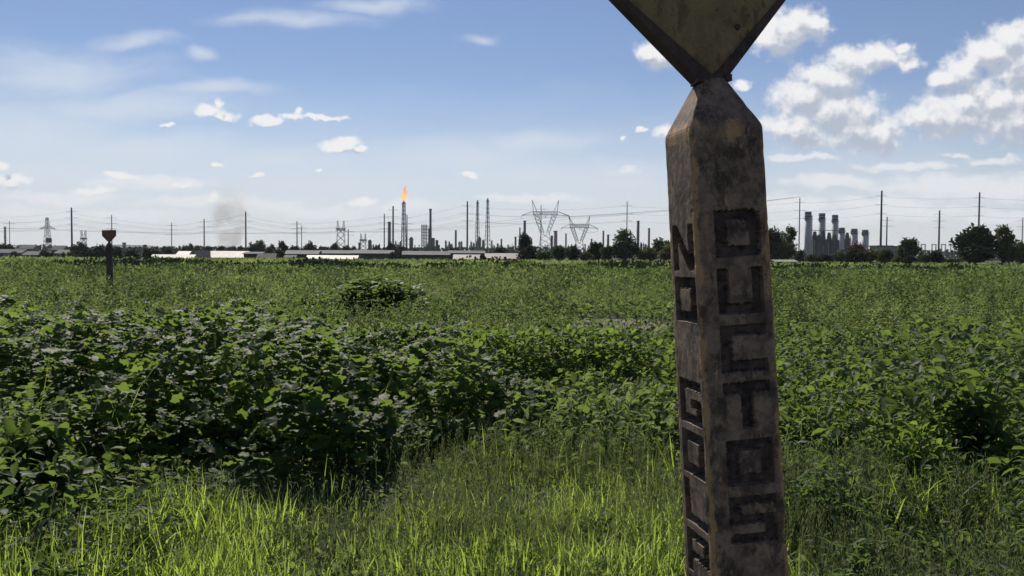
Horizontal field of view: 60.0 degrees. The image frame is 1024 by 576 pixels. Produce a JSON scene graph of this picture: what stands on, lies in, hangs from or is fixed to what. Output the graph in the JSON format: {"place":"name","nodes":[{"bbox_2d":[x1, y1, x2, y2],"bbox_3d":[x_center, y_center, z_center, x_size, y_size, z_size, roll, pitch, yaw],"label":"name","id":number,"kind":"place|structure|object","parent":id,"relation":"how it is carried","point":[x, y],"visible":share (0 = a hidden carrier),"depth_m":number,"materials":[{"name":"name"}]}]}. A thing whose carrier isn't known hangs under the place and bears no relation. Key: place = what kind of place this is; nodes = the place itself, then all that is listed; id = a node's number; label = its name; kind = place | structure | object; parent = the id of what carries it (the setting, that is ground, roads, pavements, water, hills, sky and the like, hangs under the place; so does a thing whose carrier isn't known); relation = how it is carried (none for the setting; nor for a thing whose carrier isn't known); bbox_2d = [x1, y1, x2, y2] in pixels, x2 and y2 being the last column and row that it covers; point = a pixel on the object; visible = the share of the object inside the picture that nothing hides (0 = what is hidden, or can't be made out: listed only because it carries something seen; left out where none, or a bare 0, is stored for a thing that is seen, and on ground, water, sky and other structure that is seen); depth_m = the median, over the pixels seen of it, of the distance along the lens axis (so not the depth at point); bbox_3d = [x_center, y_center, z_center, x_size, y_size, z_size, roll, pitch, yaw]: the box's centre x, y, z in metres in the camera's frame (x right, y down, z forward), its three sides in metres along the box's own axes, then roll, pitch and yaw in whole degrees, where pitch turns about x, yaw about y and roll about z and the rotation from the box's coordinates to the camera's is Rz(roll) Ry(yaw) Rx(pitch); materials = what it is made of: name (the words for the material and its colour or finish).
{"place":"outdoors","nodes":[
{"label":"outdoors","id":0,"kind":"place"},
{"bbox_2d":[0,249,28,256],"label":"house","id":1,"kind":"structure","parent":0,"point":[5,252],"depth_m":297.48,"materials":[{"name":"grey"}]},
{"bbox_2d":[18,245,39,250],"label":"house","id":2,"kind":"structure","parent":0,"point":[32,247],"depth_m":328.53,"materials":[{"name":"grey"}]},
{"bbox_2d":[21,251,56,256],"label":"house","id":3,"kind":"structure","parent":0,"point":[31,253],"depth_m":267.79,"materials":[{"name":"grey"}]},
{"bbox_2d":[421,209,439,249],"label":"process tower","id":4,"kind":"structure","parent":0,"point":[432,243],"depth_m":877.61,"materials":[{"name":"metal"}]},
{"bbox_2d":[0,256,1023,575],"bbox_3d":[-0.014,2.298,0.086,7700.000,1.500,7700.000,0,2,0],"label":"ground","id":5,"kind":"structure","parent":0,"point":[326,470],"depth_m":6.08,"materials":[{"name":"green plant"}]},
{"bbox_2d":[0,417,93,516],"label":"shrub","id":6,"kind":"object","parent":5,"relation":"on","point":[12,436],"visible":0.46,"depth_m":4.99,"materials":[{"name":"green plant"}]},
{"bbox_2d":[40,217,54,250],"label":"pylon","id":7,"kind":"object","parent":5,"relation":"on","point":[47,223],"visible":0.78,"depth_m":618.13,"materials":[{"name":"grey metal"}]},
{"bbox_2d":[26,288,112,298],"bbox_3d":[-12.598,0.283,25.104,2.500,0.596,2.124,-1,3,-40],"label":"shrub","id":8,"kind":"object","parent":5,"relation":"on","point":[61,289],"visible":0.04,"depth_m":24.93,"materials":[{"name":"green plant"}]},
{"bbox_2d":[69,241,88,257],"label":"tree","id":9,"kind":"object","parent":5,"relation":"on","point":[78,247],"visible":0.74,"depth_m":288.94,"materials":[{"name":"green plant"}]},
{"bbox_2d":[79,248,94,257],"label":"tree","id":10,"kind":"object","parent":5,"relation":"on","point":[87,252],"visible":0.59,"depth_m":225.09,"materials":[{"name":"green plant"}]},
{"bbox_2d":[92,244,105,257],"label":"tree","id":11,"kind":"object","parent":5,"relation":"on","point":[100,251],"visible":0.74,"depth_m":234.88,"materials":[{"name":"green plant"}]},
{"bbox_2d":[102,230,115,287],"bbox_3d":[-16.111,-1.071,35.488,0.537,2.500,0.211,0,2,-6],"label":"marker post","id":12,"kind":"object","parent":5,"relation":"on","point":[109,236],"visible":0.89,"depth_m":35.42,"materials":[{"name":"metal"}]},
{"bbox_2d":[122,247,139,257],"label":"tree","id":13,"kind":"object","parent":5,"relation":"on","point":[130,251],"visible":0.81,"depth_m":239.03,"materials":[{"name":"green plant"}]},
{"bbox_2d":[140,248,162,255],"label":"tree","id":14,"kind":"object","parent":5,"relation":"on","point":[149,251],"visible":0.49,"depth_m":243.96,"materials":[{"name":"green plant"}]},
{"bbox_2d":[161,245,173,253],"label":"tree","id":15,"kind":"object","parent":5,"relation":"on","point":[167,250],"visible":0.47,"depth_m":289.11,"materials":[{"name":"green plant"}]},
{"bbox_2d":[151,254,198,257],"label":"shed","id":16,"kind":"structure","parent":5,"relation":"on","point":[175,255],"depth_m":205.25,"materials":[{"name":"white metal"}]},
{"bbox_2d":[195,250,210,258],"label":"shed","id":17,"kind":"structure","parent":5,"relation":"on","point":[205,253],"depth_m":214.04,"materials":[{"name":"grey metal"}]},
{"bbox_2d":[211,251,249,258],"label":"shed","id":18,"kind":"structure","parent":5,"relation":"on","point":[225,254],"depth_m":223.97,"materials":[{"name":"white metal"}]},
{"bbox_2d":[242,252,266,257],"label":"shed","id":19,"kind":"structure","parent":5,"relation":"on","point":[250,254],"depth_m":219.14,"materials":[{"name":"grey metal"}]},
{"bbox_2d":[251,240,266,251],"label":"tree","id":20,"kind":"object","parent":5,"relation":"on","point":[260,246],"visible":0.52,"depth_m":298.85,"materials":[{"name":"green plant"}]},
{"bbox_2d":[256,253,278,258],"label":"shed","id":21,"kind":"structure","parent":5,"relation":"on","point":[268,255],"depth_m":210.92,"materials":[{"name":"grey metal"}]},
{"bbox_2d":[275,240,289,251],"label":"tree","id":22,"kind":"object","parent":5,"relation":"on","point":[283,246],"visible":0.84,"depth_m":269.11,"materials":[{"name":"green plant"}]},
{"bbox_2d":[285,250,321,257],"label":"shed","id":23,"kind":"structure","parent":5,"relation":"on","point":[303,253],"depth_m":257.48,"materials":[{"name":"grey metal"}]},
{"bbox_2d":[303,240,316,249],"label":"tree","id":24,"kind":"object","parent":5,"relation":"on","point":[309,245],"visible":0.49,"depth_m":309.01,"materials":[{"name":"green plant"}]},
{"bbox_2d":[295,291,328,309],"bbox_3d":[-4.640,0.421,21.067,1.098,0.761,1.040,0,2,0],"label":"shrub","id":25,"kind":"object","parent":5,"relation":"on","point":[316,292],"visible":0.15,"depth_m":20.86,"materials":[{"name":"green plant"}]},
{"bbox_2d":[0,289,635,487],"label":"vine cover","id":26,"kind":"object","parent":5,"relation":"on","point":[294,352],"visible":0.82,"depth_m":7.18,"materials":[{"name":"green plant"}]},
{"bbox_2d":[306,255,359,259],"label":"shed","id":27,"kind":"structure","parent":5,"relation":"on","point":[336,256],"depth_m":197.16,"materials":[{"name":"metal"}]},
{"bbox_2d":[320,250,352,254],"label":"shed","id":28,"kind":"structure","parent":5,"relation":"on","point":[336,252],"depth_m":263.31,"materials":[{"name":"grey metal"}]},
{"bbox_2d":[336,221,345,246],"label":"pylon","id":29,"kind":"object","parent":5,"relation":"on","point":[338,229],"visible":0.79,"depth_m":648.04,"materials":[{"name":"grey metal"}]},
{"bbox_2d":[351,250,394,259],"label":"shed","id":30,"kind":"structure","parent":5,"relation":"on","point":[373,254],"depth_m":256.36,"materials":[{"name":"grey metal"}]},
{"bbox_2d":[320,273,436,324],"bbox_3d":[-2.859,0.315,18.650,2.407,1.250,2.039,1,2,19],"label":"shrub","id":31,"kind":"object","parent":5,"relation":"on","point":[399,289],"visible":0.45,"depth_m":18.19,"materials":[{"name":"green plant"}]},
{"bbox_2d":[383,241,400,256],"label":"tree","id":32,"kind":"object","parent":5,"relation":"on","point":[390,246],"visible":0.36,"depth_m":288.96,"materials":[{"name":"green plant"}]},
{"bbox_2d":[388,206,398,244],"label":"utility pole","id":33,"kind":"object","parent":5,"relation":"on","point":[392,223],"visible":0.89,"depth_m":428.90,"materials":[{"name":"metal"}]},
{"bbox_2d":[401,201,405,246],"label":"flare tower","id":34,"kind":"structure","parent":5,"relation":"on","point":[403,222],"depth_m":897.46,"materials":[{"name":"grey metal"}]},
{"bbox_2d":[402,251,450,259],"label":"shed","id":35,"kind":"structure","parent":5,"relation":"on","point":[418,255],"depth_m":244.33,"materials":[{"name":"grey metal"}]},
{"bbox_2d":[448,250,484,258],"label":"shed","id":36,"kind":"structure","parent":5,"relation":"on","point":[452,252],"depth_m":253.91,"materials":[{"name":"grey metal"}]},
{"bbox_2d":[453,254,479,259],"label":"shed","id":37,"kind":"structure","parent":5,"relation":"on","point":[457,256],"depth_m":204.88,"materials":[{"name":"metal"}]},
{"bbox_2d":[463,201,471,250],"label":"utility pole","id":38,"kind":"object","parent":5,"relation":"on","point":[467,220],"visible":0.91,"depth_m":419.06,"materials":[{"name":"metal"}]},
{"bbox_2d":[475,200,479,249],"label":"flare tower","id":39,"kind":"structure","parent":5,"relation":"on","point":[477,211],"depth_m":846.81,"materials":[{"name":"grey metal"}]},
{"bbox_2d":[484,198,490,250],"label":"flare tower","id":40,"kind":"structure","parent":5,"relation":"on","point":[487,226],"depth_m":846.45,"materials":[{"name":"grey metal"}]},
{"bbox_2d":[2,253,980,271],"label":"scrub belt","id":41,"kind":"object","parent":5,"relation":"on","point":[137,260],"visible":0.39,"depth_m":89.39,"materials":[{"name":"green plant"}]},
{"bbox_2d":[494,253,518,260],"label":"shed","id":42,"kind":"structure","parent":5,"relation":"on","point":[510,255],"depth_m":204.73,"materials":[{"name":"metal"}]},
{"bbox_2d":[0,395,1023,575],"bbox_3d":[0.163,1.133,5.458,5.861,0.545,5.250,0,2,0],"label":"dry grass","id":43,"kind":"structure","parent":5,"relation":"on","point":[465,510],"depth_m":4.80,"materials":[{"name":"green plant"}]},
{"bbox_2d":[0,291,1023,575],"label":"ground cover","id":44,"kind":"object","parent":5,"relation":"on","point":[566,383],"visible":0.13,"depth_m":6.83,"materials":[{"name":"green plant"}]},
{"bbox_2d":[0,286,1023,575],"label":"leafy weeds","id":45,"kind":"object","parent":5,"relation":"on","point":[796,492],"visible":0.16,"depth_m":5.01,"materials":[{"name":"green plant"}]},
{"bbox_2d":[0,312,1023,575],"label":"leafy weeds","id":46,"kind":"object","parent":5,"relation":"on","point":[974,346],"visible":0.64,"depth_m":6.63,"materials":[{"name":"green plant"}]},
{"bbox_2d":[0,254,1023,345],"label":"weeds","id":47,"kind":"object","parent":5,"relation":"on","point":[868,282],"visible":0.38,"depth_m":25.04,"materials":[{"name":"green plant"}]},
{"bbox_2d":[0,255,1023,269],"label":"crop","id":48,"kind":"object","parent":5,"relation":"on","point":[413,261],"visible":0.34,"depth_m":147.85,"materials":[{"name":"green plant"}]},
{"bbox_2d":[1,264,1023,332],"bbox_3d":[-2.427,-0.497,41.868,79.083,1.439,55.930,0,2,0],"label":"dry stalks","id":49,"kind":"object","parent":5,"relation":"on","point":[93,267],"visible":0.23,"depth_m":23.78,"materials":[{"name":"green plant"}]},
{"bbox_2d":[10,244,1014,260],"bbox_3d":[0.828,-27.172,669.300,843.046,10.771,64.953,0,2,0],"label":"distant wood","id":50,"kind":"object","parent":5,"relation":"on","point":[492,249],"visible":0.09,"depth_m":653.95,"materials":[{"name":"green plant"}]},
{"bbox_2d":[517,232,532,252],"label":"tree","id":51,"kind":"object","parent":5,"relation":"on","point":[524,241],"visible":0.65,"depth_m":199.25,"materials":[{"name":"green plant"}]},
{"bbox_2d":[515,244,539,259],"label":"tree","id":52,"kind":"object","parent":5,"relation":"on","point":[528,252],"visible":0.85,"depth_m":193.87,"materials":[{"name":"green plant"}]},
{"bbox_2d":[535,251,552,260],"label":"tree","id":53,"kind":"object","parent":5,"relation":"on","point":[544,255],"visible":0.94,"depth_m":189.21,"materials":[{"name":"green plant"}]},
{"bbox_2d":[522,200,568,260],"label":"pylon","id":54,"kind":"object","parent":5,"relation":"on","point":[533,211],"visible":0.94,"depth_m":427.95,"materials":[{"name":"grey metal"}]},
{"bbox_2d":[529,312,573,336],"bbox_3d":[0.659,0.725,15.242,0.895,0.620,0.774,0,2,0],"label":"shrub","id":55,"kind":"object","parent":5,"relation":"on","point":[549,321],"visible":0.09,"depth_m":15.11,"materials":[{"name":"green plant"}]},
{"bbox_2d":[550,245,566,260],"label":"tree","id":56,"kind":"object","parent":5,"relation":"on","point":[557,253],"visible":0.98,"depth_m":189.30,"materials":[{"name":"green plant"}]},
{"bbox_2d":[564,244,581,260],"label":"tree","id":57,"kind":"object","parent":5,"relation":"on","point":[573,253],"visible":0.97,"depth_m":187.36,"materials":[{"name":"green plant"}]},
{"bbox_2d":[562,216,597,252],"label":"pylon","id":58,"kind":"object","parent":5,"relation":"on","point":[572,224],"visible":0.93,"depth_m":597.82,"materials":[{"name":"grey metal"}]},
{"bbox_2d":[576,251,594,260],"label":"tree","id":59,"kind":"object","parent":5,"relation":"on","point":[585,256],"visible":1,"depth_m":185.29,"materials":[{"name":"green plant"}]},
{"bbox_2d":[587,240,603,261],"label":"tree","id":60,"kind":"object","parent":5,"relation":"on","point":[594,248],"visible":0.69,"depth_m":191.28,"materials":[{"name":"green plant"}]},
{"bbox_2d":[599,245,612,260],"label":"tree","id":61,"kind":"object","parent":5,"relation":"on","point":[606,251],"visible":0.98,"depth_m":185.41,"materials":[{"name":"green plant"}]},
{"bbox_2d":[572,319,673,333],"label":"dirt path","id":62,"kind":"structure","parent":5,"relation":"on","point":[623,321],"depth_m":20.09,"materials":[{"name":"green plant"}]},
{"bbox_2d":[612,228,636,246],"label":"tree","id":63,"kind":"object","parent":5,"relation":"on","point":[624,233],"visible":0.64,"depth_m":185.30,"materials":[{"name":"green plant"}]},
{"bbox_2d":[610,238,641,260],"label":"tree","id":64,"kind":"object","parent":5,"relation":"on","point":[624,250],"visible":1,"depth_m":182.84,"materials":[{"name":"green plant"}]},
{"bbox_2d":[414,322,869,483],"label":"leafy weeds","id":65,"kind":"object","parent":5,"relation":"on","point":[609,334],"visible":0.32,"depth_m":9.31,"materials":[{"name":"green plant"}]},
{"bbox_2d":[637,245,657,260],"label":"tree","id":66,"kind":"object","parent":5,"relation":"on","point":[643,254],"visible":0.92,"depth_m":181.23,"materials":[{"name":"green plant"}]},
{"bbox_2d":[651,237,669,257],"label":"tree","id":67,"kind":"object","parent":5,"relation":"on","point":[659,244],"visible":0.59,"depth_m":185.02,"materials":[{"name":"green plant"}]},
{"bbox_2d":[656,244,670,260],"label":"tree","id":68,"kind":"object","parent":5,"relation":"on","point":[664,252],"visible":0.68,"depth_m":180.85,"materials":[{"name":"green plant"}]},
{"bbox_2d":[609,0,787,575],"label":"marker post","id":69,"kind":"object","parent":5,"relation":"on","point":[731,464],"visible":1,"depth_m":2.20,"materials":[{"name":"concrete"}]},
{"bbox_2d":[769,225,783,259],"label":"tree","id":70,"kind":"object","parent":5,"relation":"on","point":[774,236],"visible":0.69,"depth_m":183.01,"materials":[{"name":"green plant"}]},
{"bbox_2d":[770,240,797,259],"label":"tree","id":71,"kind":"object","parent":5,"relation":"on","point":[788,250],"visible":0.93,"depth_m":182.62,"materials":[{"name":"green plant"}]},
{"bbox_2d":[773,308,799,324],"bbox_3d":[5.143,0.693,16.659,0.578,0.659,0.495,0,2,0],"label":"shrub","id":72,"kind":"object","parent":5,"relation":"on","point":[789,309],"visible":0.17,"depth_m":16.59,"materials":[{"name":"green plant"}]},
{"bbox_2d":[780,224,797,259],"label":"tree","id":73,"kind":"object","parent":5,"relation":"on","point":[790,235],"visible":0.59,"depth_m":184.97,"materials":[{"name":"green plant"}]},
{"bbox_2d":[779,284,815,295],"bbox_3d":[10.458,0.147,32.051,1.741,0.649,1.357,-2,3,-42],"label":"shrub","id":74,"kind":"object","parent":5,"relation":"on","point":[807,286],"visible":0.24,"depth_m":31.72,"materials":[{"name":"green plant"}]},
{"bbox_2d":[793,249,806,262],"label":"tree","id":75,"kind":"object","parent":5,"relation":"on","point":[799,256],"visible":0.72,"depth_m":199.27,"materials":[{"name":"green plant"}]},
{"bbox_2d":[804,212,811,258],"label":"power station stack","id":76,"kind":"object","parent":5,"relation":"on","point":[807,234],"visible":0.89,"depth_m":537.54,"materials":[{"name":"metal"}]},
{"bbox_2d":[818,213,825,234],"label":"power station stack","id":77,"kind":"object","parent":5,"relation":"on","point":[822,223],"visible":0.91,"depth_m":557.26,"materials":[{"name":"concrete"}]},
{"bbox_2d":[813,253,833,261],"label":"tree","id":78,"kind":"object","parent":5,"relation":"on","point":[822,257],"visible":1,"depth_m":187.12,"materials":[{"name":"green plant"}]},
{"bbox_2d":[831,215,838,239],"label":"power station stack","id":79,"kind":"object","parent":5,"relation":"on","point":[835,222],"visible":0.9,"depth_m":577.27,"materials":[{"name":"concrete"}]},
{"bbox_2d":[829,252,848,261],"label":"tree","id":80,"kind":"object","parent":5,"relation":"on","point":[838,256],"visible":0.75,"depth_m":189.18,"materials":[{"name":"green plant"}]},
{"bbox_2d":[838,228,845,249],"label":"power station stack","id":81,"kind":"object","parent":5,"relation":"on","point":[841,231],"visible":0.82,"depth_m":637.24,"materials":[{"name":"metal"}]},
{"bbox_2d":[851,229,858,244],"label":"power station stack","id":82,"kind":"object","parent":5,"relation":"on","point":[854,236],"visible":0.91,"depth_m":657.12,"materials":[{"name":"metal"}]},
{"bbox_2d":[843,249,869,262],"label":"tree","id":83,"kind":"object","parent":5,"relation":"on","point":[855,255],"visible":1,"depth_m":167.53,"materials":[{"name":"green plant"}]},
{"bbox_2d":[846,240,866,261],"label":"tree","id":84,"kind":"object","parent":5,"relation":"on","point":[859,247],"visible":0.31,"depth_m":229.05,"materials":[{"name":"red plant"}]},
{"bbox_2d":[862,230,868,249],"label":"power station stack","id":85,"kind":"object","parent":5,"relation":"on","point":[865,237],"visible":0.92,"depth_m":677.12,"materials":[{"name":"metal"}]},
{"bbox_2d":[863,247,879,262],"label":"tree","id":86,"kind":"object","parent":5,"relation":"on","point":[872,256],"visible":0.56,"depth_m":175.21,"materials":[{"name":"green plant"}]},
{"bbox_2d":[876,191,886,244],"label":"utility pole","id":87,"kind":"object","parent":5,"relation":"on","point":[881,204],"visible":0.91,"depth_m":378.86,"materials":[{"name":"metal"}]},
{"bbox_2d":[875,248,895,262],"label":"tree","id":88,"kind":"object","parent":5,"relation":"on","point":[886,255],"visible":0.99,"depth_m":171.20,"materials":[{"name":"green plant"}]},
{"bbox_2d":[865,407,950,491],"bbox_3d":[2.587,1.098,5.700,0.519,0.676,0.389,-1,2,-24],"label":"shrub","id":89,"kind":"object","parent":5,"relation":"on","point":[904,449],"visible":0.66,"depth_m":5.68,"materials":[{"name":"green plant"}]},
{"bbox_2d":[895,237,921,258],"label":"tree","id":90,"kind":"object","parent":5,"relation":"on","point":[910,246],"visible":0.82,"depth_m":171.38,"materials":[{"name":"green plant"}]},
{"bbox_2d":[899,255,919,263],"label":"tree","id":91,"kind":"object","parent":5,"relation":"on","point":[910,259],"visible":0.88,"depth_m":163.16,"materials":[{"name":"green plant"}]},
{"bbox_2d":[916,254,930,262],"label":"tree","id":92,"kind":"object","parent":5,"relation":"on","point":[923,258],"visible":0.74,"depth_m":181.20,"materials":[{"name":"green plant"}]},
{"bbox_2d":[928,250,944,262],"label":"tree","id":93,"kind":"object","parent":5,"relation":"on","point":[936,256],"visible":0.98,"depth_m":167.46,"materials":[{"name":"green plant"}]},
{"bbox_2d":[918,355,1018,476],"bbox_3d":[3.251,0.928,6.300,0.705,0.906,0.578,-2,3,-41],"label":"shrub","id":94,"kind":"object","parent":5,"relation":"on","point":[990,408],"visible":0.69,"depth_m":6.25,"materials":[{"name":"green plant"}]},
{"bbox_2d":[949,223,997,263],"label":"tree","id":95,"kind":"object","parent":5,"relation":"on","point":[980,235],"visible":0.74,"depth_m":156.83,"materials":[{"name":"green plant"}]},
{"bbox_2d":[955,243,996,265],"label":"tree","id":96,"kind":"object","parent":5,"relation":"on","point":[975,254],"visible":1,"depth_m":151.72,"materials":[{"name":"green plant"}]},
{"bbox_2d":[974,192,984,225],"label":"utility pole","id":97,"kind":"object","parent":5,"relation":"on","point":[979,206],"visible":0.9,"depth_m":368.89,"materials":[{"name":"metal"}]},
{"bbox_2d":[994,224,1017,264],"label":"tree","id":98,"kind":"object","parent":5,"relation":"on","point":[1005,236],"visible":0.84,"depth_m":155.16,"materials":[{"name":"green plant"}]},
{"bbox_2d":[997,244,1022,264],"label":"tree","id":99,"kind":"object","parent":5,"relation":"on","point":[1007,253],"visible":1,"depth_m":153.36,"materials":[{"name":"green plant"}]},
{"bbox_2d":[1016,240,1023,263],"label":"tree","id":100,"kind":"object","parent":5,"relation":"on","point":[1019,245],"visible":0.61,"depth_m":159.37,"materials":[{"name":"green plant"}]},
{"bbox_2d":[0,0,1023,257],"label":"sky","id":101,"kind":"structure","parent":0,"point":[140,113],"materials":[{"name":"blue"}]},
{"bbox_2d":[810,231,826,255],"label":"boiler house","id":102,"kind":"structure","parent":0,"point":[818,245],"depth_m":522.22,"materials":[{"name":"grey metal"}]},
{"bbox_2d":[827,232,838,254],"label":"boiler house","id":103,"kind":"structure","parent":0,"point":[830,242],"depth_m":542.36,"materials":[{"name":"grey metal"}]},
{"bbox_2d":[843,233,850,249],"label":"boiler house","id":104,"kind":"structure","parent":0,"point":[846,241],"depth_m":618.03,"materials":[{"name":"grey metal"}]},
{"bbox_2d":[869,245,893,261],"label":"concrete building","id":105,"kind":"structure","parent":0,"point":[879,247],"depth_m":296.19,"materials":[{"name":"grey concrete"}]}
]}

